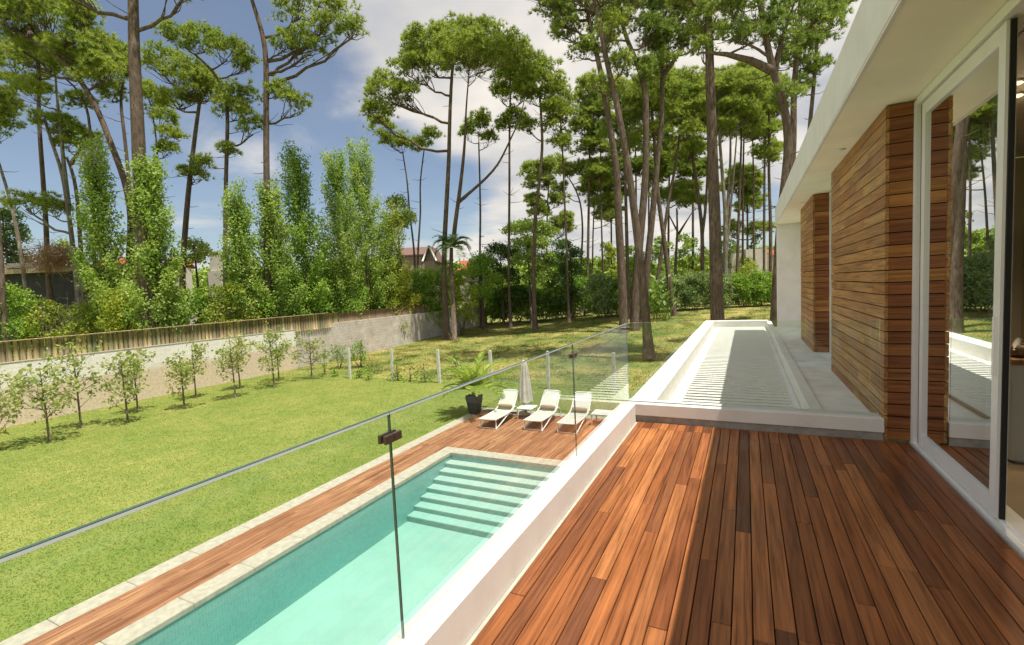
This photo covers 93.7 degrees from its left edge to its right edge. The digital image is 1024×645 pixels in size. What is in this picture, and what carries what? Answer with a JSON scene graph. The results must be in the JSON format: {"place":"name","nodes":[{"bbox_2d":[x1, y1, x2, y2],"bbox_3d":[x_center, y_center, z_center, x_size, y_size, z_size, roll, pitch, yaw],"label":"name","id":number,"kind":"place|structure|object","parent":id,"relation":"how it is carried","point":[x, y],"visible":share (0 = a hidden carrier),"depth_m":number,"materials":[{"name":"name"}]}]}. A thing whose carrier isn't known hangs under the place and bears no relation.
{"place":"outdoors","nodes":[
{"label":"outdoors","id":0,"kind":"place"},
{"bbox_2d":[8,232,90,283],"bbox_3d":[-34.368,-4.608,36.183,9.563,4.059,4.741,-1,4,26],"label":"shrub","id":1,"kind":"object","parent":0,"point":[56,258],"visible":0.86,"depth_m":35.38,"materials":[{"name":"plant"}]},
{"bbox_2d":[0,407,607,644],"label":"stone path","id":2,"kind":"structure","parent":0,"point":[44,627],"depth_m":8.82,"materials":[{"name":"beige stone"}]},
{"bbox_2d":[465,394,482,414],"bbox_3d":[-1.391,3.026,17.811,0.470,0.700,0.470,-1,4,26],"label":"planter","id":3,"kind":"object","parent":2,"relation":"on","point":[474,403],"visible":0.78,"depth_m":17.66,"materials":[{"name":"plastic"}]},
{"bbox_2d":[439,349,518,399],"bbox_3d":[-1.368,2.001,17.670,2.973,1.788,2.762,-1,4,26],"label":"cycad","id":4,"kind":"object","parent":3,"relation":"in","point":[466,373],"visible":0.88,"depth_m":17.60,"materials":[{"name":"green plant"}]},
{"bbox_2d":[0,293,770,641],"bbox_3d":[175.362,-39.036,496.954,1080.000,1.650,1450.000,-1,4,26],"label":"lawn","id":5,"kind":"structure","parent":0,"point":[144,551],"depth_m":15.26,"materials":[{"name":"green plant"}]},
{"bbox_2d":[0,30,23,360],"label":"pine tree","id":6,"kind":"object","parent":5,"relation":"on","point":[4,316],"visible":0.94,"depth_m":28.98,"materials":[{"name":"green plant"}]},
{"bbox_2d":[0,83,32,351],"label":"pine tree","id":7,"kind":"object","parent":5,"relation":"on","point":[9,105],"visible":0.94,"depth_m":37.94,"materials":[{"name":"green plant"}]},
{"bbox_2d":[0,203,32,268],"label":"conifer tree","id":8,"kind":"object","parent":5,"relation":"on","point":[6,236],"visible":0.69,"depth_m":41.75,"materials":[{"name":"green plant"}]},
{"bbox_2d":[0,280,51,359],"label":"shrub","id":9,"kind":"object","parent":5,"relation":"on","point":[15,324],"visible":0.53,"depth_m":29.73,"materials":[{"name":"green plant"}]},
{"bbox_2d":[0,39,69,355],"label":"pine tree","id":10,"kind":"object","parent":5,"relation":"on","point":[38,74],"visible":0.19,"depth_m":36.91,"materials":[{"name":"green plant"}]},
{"bbox_2d":[0,41,84,330],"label":"pine tree","id":11,"kind":"object","parent":5,"relation":"on","point":[30,86],"visible":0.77,"depth_m":34.88,"materials":[{"name":"green plant"}]},
{"bbox_2d":[3,355,82,441],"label":"young tree","id":12,"kind":"object","parent":5,"relation":"on","point":[43,399],"visible":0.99,"depth_m":16.69,"materials":[{"name":"green plant"}]},
{"bbox_2d":[18,298,81,357],"bbox_3d":[-29.742,0.790,30.979,3.885,4.699,3.487,-1,4,26],"label":"shrub","id":13,"kind":"object","parent":5,"relation":"on","point":[48,307],"visible":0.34,"depth_m":30.27,"materials":[{"name":"green plant"}]},
{"bbox_2d":[0,0,137,339],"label":"pine tree","id":14,"kind":"object","parent":5,"relation":"on","point":[71,12],"visible":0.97,"depth_m":31.84,"materials":[{"name":"green plant"}]},
{"bbox_2d":[38,338,108,426],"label":"young tree","id":15,"kind":"object","parent":5,"relation":"on","point":[77,363],"visible":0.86,"depth_m":18.55,"materials":[{"name":"green plant"}]},
{"bbox_2d":[31,43,118,348],"bbox_3d":[-30.294,-8.389,34.558,6.047,22.768,4.040,-2,4,3],"label":"pine tree","id":16,"kind":"object","parent":5,"relation":"on","point":[82,99],"visible":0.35,"depth_m":33.91,"materials":[{"name":"green plant"}]},
{"bbox_2d":[47,122,108,332],"bbox_3d":[-32.223,-6.140,36.548,3.969,18.191,3.323,-1,4,26],"label":"pine tree","id":17,"kind":"object","parent":5,"relation":"on","point":[67,138],"visible":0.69,"depth_m":35.88,"materials":[{"name":"green plant"}]},
{"bbox_2d":[0,263,186,356],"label":"bungalow","id":18,"kind":"object","parent":5,"relation":"on","point":[63,289],"visible":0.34,"depth_m":39.88,"materials":[{"name":"metal"}]},
{"bbox_2d":[55,300,137,353],"bbox_3d":[-26.548,0.753,30.878,3.379,4.744,4.272,-1,4,26],"label":"shrub","id":19,"kind":"object","parent":5,"relation":"on","point":[88,320],"visible":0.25,"depth_m":29.97,"materials":[{"name":"green plant"}]},
{"bbox_2d":[66,125,136,338],"bbox_3d":[-25.250,-4.362,29.949,3.506,15.421,3.943,-1,4,26],"label":"poplar tree","id":20,"kind":"object","parent":5,"relation":"on","point":[101,244],"visible":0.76,"depth_m":29.33,"materials":[{"name":"green plant"}]},
{"bbox_2d":[88,283,139,348],"bbox_3d":[-23.173,0.546,29.005,3.418,6.011,3.352,-1,4,26],"label":"shrub","id":21,"kind":"object","parent":5,"relation":"on","point":[115,307],"visible":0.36,"depth_m":28.05,"materials":[{"name":"green plant"}]},
{"bbox_2d":[81,34,148,326],"bbox_3d":[-29.222,-9.490,36.736,3.962,24.560,4.001,-1,4,26],"label":"pine tree","id":22,"kind":"object","parent":5,"relation":"on","point":[120,47],"visible":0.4,"depth_m":35.90,"materials":[{"name":"green plant"}]},
{"bbox_2d":[87,350,147,422],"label":"young tree","id":23,"kind":"object","parent":5,"relation":"on","point":[136,367],"visible":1,"depth_m":18.92,"materials":[{"name":"green plant"}]},
{"bbox_2d":[72,0,204,344],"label":"pine tree","id":24,"kind":"object","parent":5,"relation":"on","point":[137,109],"visible":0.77,"depth_m":26.79,"materials":[{"name":"brown plant"}]},
{"bbox_2d":[0,330,297,427],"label":"garden wall","id":25,"kind":"structure","parent":5,"relation":"on","point":[155,373],"depth_m":23.83,"materials":[{"name":"concrete"}]},
{"bbox_2d":[0,312,337,362],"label":"log fence","id":26,"kind":"object","parent":25,"relation":"on","point":[310,321],"visible":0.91,"depth_m":24.62,"materials":[{"name":"brown wood"}]},
{"bbox_2d":[113,143,194,345],"bbox_3d":[-20.549,-3.194,27.498,3.774,13.982,3.785,1,5,43],"label":"poplar tree","id":27,"kind":"object","parent":5,"relation":"on","point":[159,226],"visible":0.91,"depth_m":26.81,"materials":[{"name":"green plant"}]},
{"bbox_2d":[142,78,191,265],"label":"pine tree","id":28,"kind":"object","parent":5,"relation":"on","point":[169,131],"visible":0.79,"depth_m":41.72,"materials":[{"name":"green plant"}]},
{"bbox_2d":[140,37,227,324],"bbox_3d":[-25.719,-9.903,38.431,7.049,24.821,4.867,-3,4,-11],"label":"pine tree","id":29,"kind":"object","parent":5,"relation":"on","point":[201,76],"visible":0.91,"depth_m":37.61,"materials":[{"name":"green plant"}]},
{"bbox_2d":[162,349,207,407],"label":"young tree","id":30,"kind":"object","parent":5,"relation":"on","point":[184,374],"visible":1,"depth_m":21.11,"materials":[{"name":"green plant"}]},
{"bbox_2d":[171,286,219,340],"bbox_3d":[-20.276,0.546,30.836,3.599,5.793,3.560,-1,4,26],"label":"shrub","id":31,"kind":"object","parent":5,"relation":"on","point":[198,300],"visible":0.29,"depth_m":30.64,"materials":[{"name":"green plant"}]},
{"bbox_2d":[177,236,217,319],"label":"round tree","id":32,"kind":"object","parent":5,"relation":"on","point":[197,255],"visible":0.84,"depth_m":41.80,"materials":[{"name":"green plant"}]},
{"bbox_2d":[149,17,271,312],"bbox_3d":[-21.310,-9.471,35.743,8.107,24.931,3.941,-3,4,-2],"label":"pine tree","id":33,"kind":"object","parent":5,"relation":"on","point":[213,36],"visible":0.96,"depth_m":34.72,"materials":[{"name":"green plant"}]},
{"bbox_2d":[199,280,262,338],"bbox_3d":[-18.476,0.303,31.594,3.869,6.130,3.734,-3,4,-1],"label":"shrub","id":34,"kind":"object","parent":5,"relation":"on","point":[216,310],"visible":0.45,"depth_m":30.73,"materials":[{"name":"green plant"}]},
{"bbox_2d":[211,332,254,397],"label":"young tree","id":35,"kind":"object","parent":5,"relation":"on","point":[230,357],"visible":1,"depth_m":22.89,"materials":[{"name":"green plant"}]},
{"bbox_2d":[214,176,268,333],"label":"poplar tree","id":36,"kind":"object","parent":5,"relation":"on","point":[240,254],"visible":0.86,"depth_m":31.35,"materials":[{"name":"green plant"}]},
{"bbox_2d":[249,325,288,386],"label":"young tree","id":37,"kind":"object","parent":5,"relation":"on","point":[278,355],"visible":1,"depth_m":25.27,"materials":[{"name":"green plant"}]},
{"bbox_2d":[240,172,309,317],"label":"poplar tree","id":38,"kind":"object","parent":5,"relation":"on","point":[279,267],"visible":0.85,"depth_m":32.90,"materials":[{"name":"green plant"}]},
{"bbox_2d":[272,139,335,314],"bbox_3d":[-15.316,-5.155,35.199,4.623,16.325,4.187,-1,4,26],"label":"poplar tree","id":39,"kind":"object","parent":5,"relation":"on","point":[301,224],"visible":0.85,"depth_m":34.90,"materials":[{"name":"green plant"}]},
{"bbox_2d":[247,0,369,316],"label":"pine tree","id":40,"kind":"object","parent":5,"relation":"on","point":[292,40],"visible":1,"depth_m":32.88,"materials":[{"name":"green plant"}]},
{"bbox_2d":[23,410,606,644],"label":"pool deck","id":41,"kind":"structure","parent":5,"relation":"on","point":[510,434],"depth_m":10.10,"materials":[{"name":"brown wood"}]},
{"bbox_2d":[95,447,565,644],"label":"swimming pool","id":42,"kind":"structure","parent":41,"relation":"in","point":[330,578],"depth_m":9.49,"materials":[{"name":"tile"}]},
{"bbox_2d":[479,389,518,428],"bbox_3d":[-0.415,2.958,16.576,0.650,0.934,1.890,-1,4,26],"label":"sun lounger","id":43,"kind":"object","parent":41,"relation":"on","point":[507,401],"visible":0.97,"depth_m":16.88,"materials":[{"name":"white metal"}]},
{"bbox_2d":[523,390,560,430],"bbox_3d":[1.051,2.919,16.149,0.660,0.934,1.890,-1,4,26],"label":"sun lounger","id":44,"kind":"object","parent":41,"relation":"on","point":[549,401],"visible":1,"depth_m":16.46,"materials":[{"name":"white metal"}]},
{"bbox_2d":[556,391,592,433],"bbox_3d":[2.071,2.906,15.651,0.650,0.934,1.890,-1,4,26],"label":"sun lounger","id":45,"kind":"object","parent":41,"relation":"on","point":[582,401],"visible":0.81,"depth_m":15.97,"materials":[{"name":"white metal"}]},
{"bbox_2d":[310,146,372,316],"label":"poplar tree","id":46,"kind":"object","parent":5,"relation":"on","point":[339,234],"visible":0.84,"depth_m":38.03,"materials":[{"name":"green plant"}]},
{"bbox_2d":[316,266,370,321],"bbox_3d":[-13.986,-1.188,39.843,5.948,7.460,5.414,-1,4,26],"label":"shrub","id":47,"kind":"object","parent":5,"relation":"on","point":[351,301],"visible":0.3,"depth_m":38.52,"materials":[{"name":"green plant"}]},
{"bbox_2d":[333,133,398,310],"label":"poplar tree","id":48,"kind":"object","parent":5,"relation":"on","point":[361,184],"visible":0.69,"depth_m":40.74,"materials":[{"name":"green plant"}]},
{"bbox_2d":[4,244,772,308],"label":"distant trees","id":49,"kind":"object","parent":5,"relation":"on","point":[203,277],"visible":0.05,"depth_m":112.93,"materials":[{"name":"green plant"}]},
{"bbox_2d":[362,113,417,287],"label":"pine tree","id":50,"kind":"object","parent":5,"relation":"on","point":[387,137],"visible":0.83,"depth_m":51.83,"materials":[{"name":"green plant"}]},
{"bbox_2d":[295,307,486,367],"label":"garden wall","id":51,"kind":"structure","parent":5,"relation":"on","point":[376,334],"depth_m":39.04,"materials":[{"name":"beige concrete"}]},
{"bbox_2d":[338,303,430,321],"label":"reed fence","id":52,"kind":"object","parent":51,"relation":"on","point":[368,314],"visible":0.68,"depth_m":40.10,"materials":[{"name":"brown wood"}]},
{"bbox_2d":[371,197,419,312],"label":"poplar tree","id":53,"kind":"object","parent":5,"relation":"on","point":[392,224],"visible":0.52,"depth_m":43.17,"materials":[{"name":"green plant"}]},
{"bbox_2d":[404,122,446,267],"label":"pine tree","id":54,"kind":"object","parent":5,"relation":"on","point":[426,133],"visible":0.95,"depth_m":52.91,"materials":[{"name":"green plant"}]},
{"bbox_2d":[404,265,449,326],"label":"shrub","id":55,"kind":"object","parent":5,"relation":"on","point":[422,280],"visible":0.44,"depth_m":47.13,"materials":[{"name":"green plant"}]},
{"bbox_2d":[432,234,471,340],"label":"palm tree","id":56,"kind":"object","parent":5,"relation":"on","point":[450,242],"visible":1,"depth_m":42.78,"materials":[{"name":"green plant"}]},
{"bbox_2d":[358,9,550,339],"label":"pine tree","id":57,"kind":"object","parent":5,"relation":"on","point":[466,42],"visible":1,"depth_m":43.17,"materials":[{"name":"green plant"}]},
{"bbox_2d":[447,267,478,334],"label":"shrub","id":58,"kind":"object","parent":5,"relation":"on","point":[468,307],"visible":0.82,"depth_m":46.59,"materials":[{"name":"green plant"}]},
{"bbox_2d":[456,105,499,327],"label":"pine tree","id":59,"kind":"object","parent":5,"relation":"on","point":[484,120],"visible":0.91,"depth_m":51.79,"materials":[{"name":"green plant"}]},
{"bbox_2d":[464,250,505,329],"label":"bushy tree","id":60,"kind":"object","parent":5,"relation":"on","point":[488,275],"visible":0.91,"depth_m":49.19,"materials":[{"name":"green plant"}]},
{"bbox_2d":[474,240,540,324],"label":"conifer tree","id":61,"kind":"object","parent":5,"relation":"on","point":[501,248],"visible":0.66,"depth_m":53.34,"materials":[{"name":"green plant"}]},
{"bbox_2d":[486,66,538,327],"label":"pine tree","id":62,"kind":"object","parent":5,"relation":"on","point":[508,118],"visible":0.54,"depth_m":49.90,"materials":[{"name":"green plant"}]},
{"bbox_2d":[498,217,570,323],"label":"conifer tree","id":63,"kind":"object","parent":5,"relation":"on","point":[520,227],"visible":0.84,"depth_m":51.07,"materials":[{"name":"green plant"}]},
{"bbox_2d":[516,48,570,329],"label":"pine tree","id":64,"kind":"object","parent":5,"relation":"on","point":[550,85],"visible":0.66,"depth_m":45.85,"materials":[{"name":"green plant"}]},
{"bbox_2d":[516,152,578,303],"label":"pine tree","id":65,"kind":"object","parent":5,"relation":"on","point":[528,167],"visible":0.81,"depth_m":75.24,"materials":[{"name":"green plant"}]},
{"bbox_2d":[538,75,581,321],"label":"pine tree","id":66,"kind":"object","parent":5,"relation":"on","point":[560,139],"visible":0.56,"depth_m":49.83,"materials":[{"name":"green plant"}]},
{"bbox_2d":[539,234,588,318],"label":"conifer tree","id":67,"kind":"object","parent":5,"relation":"on","point":[559,278],"visible":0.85,"depth_m":52.02,"materials":[{"name":"green plant"}]},
{"bbox_2d":[548,157,599,313],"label":"pine tree","id":68,"kind":"object","parent":5,"relation":"on","point":[574,169],"visible":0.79,"depth_m":61.79,"materials":[{"name":"green plant"}]},
{"bbox_2d":[526,0,633,332],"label":"pine tree","id":69,"kind":"object","parent":5,"relation":"on","point":[562,11],"visible":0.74,"depth_m":38.56,"materials":[{"name":"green plant"}]},
{"bbox_2d":[564,72,615,313],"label":"pine tree","id":70,"kind":"object","parent":5,"relation":"on","point":[577,123],"visible":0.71,"depth_m":59.47,"materials":[{"name":"green plant"}]},
{"bbox_2d":[577,272,618,317],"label":"hedge bush","id":71,"kind":"object","parent":5,"relation":"on","point":[605,286],"visible":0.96,"depth_m":49.12,"materials":[{"name":"green plant"}]},
{"bbox_2d":[576,172,623,311],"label":"pine tree","id":72,"kind":"object","parent":5,"relation":"on","point":[607,198],"visible":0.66,"depth_m":61.60,"materials":[{"name":"green plant"}]},
{"bbox_2d":[548,0,655,358],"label":"pine tree","id":73,"kind":"object","parent":5,"relation":"on","point":[614,59],"visible":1,"depth_m":27.65,"materials":[{"name":"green plant"}]},
{"bbox_2d":[578,154,628,275],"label":"pine tree","id":74,"kind":"object","parent":5,"relation":"on","point":[604,190],"visible":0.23,"depth_m":69.11,"materials":[{"name":"green plant"}]},
{"bbox_2d":[577,87,631,309],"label":"pine tree","id":75,"kind":"object","parent":5,"relation":"on","point":[592,129],"visible":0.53,"depth_m":59.30,"materials":[{"name":"green plant"}]},
{"bbox_2d":[595,82,649,318],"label":"pine tree","id":76,"kind":"object","parent":5,"relation":"on","point":[635,144],"visible":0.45,"depth_m":46.82,"materials":[{"name":"green plant"}]},
{"bbox_2d":[585,0,683,330],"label":"pine tree","id":77,"kind":"object","parent":5,"relation":"on","point":[655,22],"visible":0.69,"depth_m":39.26,"materials":[{"name":"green plant"}]},
{"bbox_2d":[604,104,664,210],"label":"pine tree","id":78,"kind":"object","parent":5,"relation":"on","point":[636,163],"visible":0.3,"depth_m":65.43,"materials":[{"name":"green plant"}]},
{"bbox_2d":[623,67,693,315],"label":"pine tree","id":79,"kind":"object","parent":5,"relation":"on","point":[676,90],"visible":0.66,"depth_m":45.63,"materials":[{"name":"green plant"}]},
{"bbox_2d":[648,274,678,319],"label":"strelitzia clump","id":80,"kind":"object","parent":5,"relation":"on","point":[661,309],"visible":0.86,"depth_m":43.55,"materials":[{"name":"green plant"}]},
{"bbox_2d":[638,133,690,262],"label":"pine tree","id":81,"kind":"object","parent":5,"relation":"on","point":[664,165],"visible":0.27,"depth_m":71.11,"materials":[{"name":"green plant"}]},
{"bbox_2d":[627,0,711,327],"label":"pine tree","id":82,"kind":"object","parent":5,"relation":"on","point":[680,36],"visible":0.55,"depth_m":40.79,"materials":[{"name":"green plant"}]},
{"bbox_2d":[655,271,694,310],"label":"hedge bush","id":83,"kind":"object","parent":5,"relation":"on","point":[680,284],"visible":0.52,"depth_m":49.12,"materials":[{"name":"green plant"}]},
{"bbox_2d":[648,177,707,304],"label":"pine tree","id":84,"kind":"object","parent":5,"relation":"on","point":[679,191],"visible":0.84,"depth_m":59.25,"materials":[{"name":"green plant"}]},
{"bbox_2d":[654,64,716,312],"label":"pine tree","id":85,"kind":"object","parent":5,"relation":"on","point":[697,97],"visible":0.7,"depth_m":49.50,"materials":[{"name":"green plant"}]},
{"bbox_2d":[663,135,719,269],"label":"pine tree","id":86,"kind":"object","parent":5,"relation":"on","point":[684,169],"visible":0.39,"depth_m":69.28,"materials":[{"name":"green plant"}]},
{"bbox_2d":[676,270,709,309],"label":"hedge bush","id":87,"kind":"object","parent":5,"relation":"on","point":[697,282],"visible":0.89,"depth_m":49.26,"materials":[{"name":"green plant"}]},
{"bbox_2d":[661,64,726,305],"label":"pine tree","id":88,"kind":"object","parent":5,"relation":"on","point":[691,149],"visible":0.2,"depth_m":55.79,"materials":[{"name":"green plant"}]},
{"bbox_2d":[663,0,733,320],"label":"pine tree","id":89,"kind":"object","parent":5,"relation":"on","point":[715,267],"visible":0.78,"depth_m":26.77,"materials":[{"name":"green plant"}]},
{"bbox_2d":[386,0,1023,644],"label":"modern house","id":90,"kind":"structure","parent":5,"relation":"on","point":[876,498],"depth_m":3.24,"materials":[{"name":"paint"}]},
{"bbox_2d":[0,320,879,638],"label":"glass balustrade","id":91,"kind":"object","parent":90,"relation":"attached to","point":[388,436],"visible":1,"depth_m":1.81,"materials":[{"name":"clear glass"}]},
{"bbox_2d":[631,320,822,409],"bbox_3d":[4.922,2.023,10.655,1.948,3.230,11.848,-1,4,26],"label":"louvred pergola","id":92,"kind":"object","parent":90,"relation":"attached to","point":[744,362],"visible":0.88,"depth_m":7.89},
{"bbox_2d":[917,17,1018,519],"bbox_3d":[3.192,-0.320,3.454,0.067,2.899,1.479,-1,4,26],"label":"sliding door","id":93,"kind":"structure","parent":90,"relation":"in","point":[968,124],"depth_m":3.23,"materials":[{"name":"white metal"}]},
{"bbox_2d":[1008,355,1023,462],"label":"kitchen cabinet","id":94,"kind":"object","parent":90,"relation":"on","point":[1016,424],"visible":0.39,"depth_m":3.75,"materials":[{"name":"brown wood"}]},
{"bbox_2d":[703,64,772,306],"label":"pine tree","id":95,"kind":"object","parent":5,"relation":"on","point":[735,105],"visible":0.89,"depth_m":51.51,"materials":[{"name":"green plant"}]},
{"bbox_2d":[723,272,763,306],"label":"hedge bush","id":96,"kind":"object","parent":5,"relation":"on","point":[741,282],"visible":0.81,"depth_m":49.29,"materials":[{"name":"green plant"}]},
{"bbox_2d":[717,66,772,304],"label":"pine tree","id":97,"kind":"object","parent":5,"relation":"on","point":[759,126],"visible":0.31,"depth_m":53.86,"materials":[{"name":"green plant"}]},
{"bbox_2d":[719,162,775,248],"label":"pine tree","id":98,"kind":"object","parent":5,"relation":"on","point":[748,188],"visible":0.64,"depth_m":78.97,"materials":[{"name":"green plant"}]},
{"bbox_2d":[740,268,772,305],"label":"hedge bush","id":99,"kind":"object","parent":5,"relation":"on","point":[762,285],"visible":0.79,"depth_m":49.15,"materials":[{"name":"green plant"}]},
{"bbox_2d":[739,104,783,269],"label":"pine tree","id":100,"kind":"object","parent":5,"relation":"on","point":[756,149],"visible":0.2,"depth_m":65.87,"materials":[{"name":"green plant"}]},
{"bbox_2d":[701,0,835,326],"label":"pine tree","id":101,"kind":"object","parent":5,"relation":"on","point":[763,21],"visible":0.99,"depth_m":23.87,"materials":[{"name":"green plant"}]},
{"bbox_2d":[751,72,790,279],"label":"pine tree","id":102,"kind":"object","parent":5,"relation":"on","point":[769,150],"visible":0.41,"depth_m":55.83,"materials":[{"name":"green plant"}]},
{"bbox_2d":[773,0,850,178],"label":"pine tree","id":103,"kind":"object","parent":5,"relation":"on","point":[796,54],"visible":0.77,"depth_m":27.83,"materials":[{"name":"green plant"}]},
{"bbox_2d":[786,0,856,130],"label":"pine tree","id":104,"kind":"object","parent":5,"relation":"on","point":[814,65],"visible":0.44,"depth_m":34.70,"materials":[{"name":"green plant"}]},
{"bbox_2d":[0,0,861,271],"label":"sky","id":105,"kind":"structure","parent":0,"point":[335,85],"materials":[{"name":"blue"}]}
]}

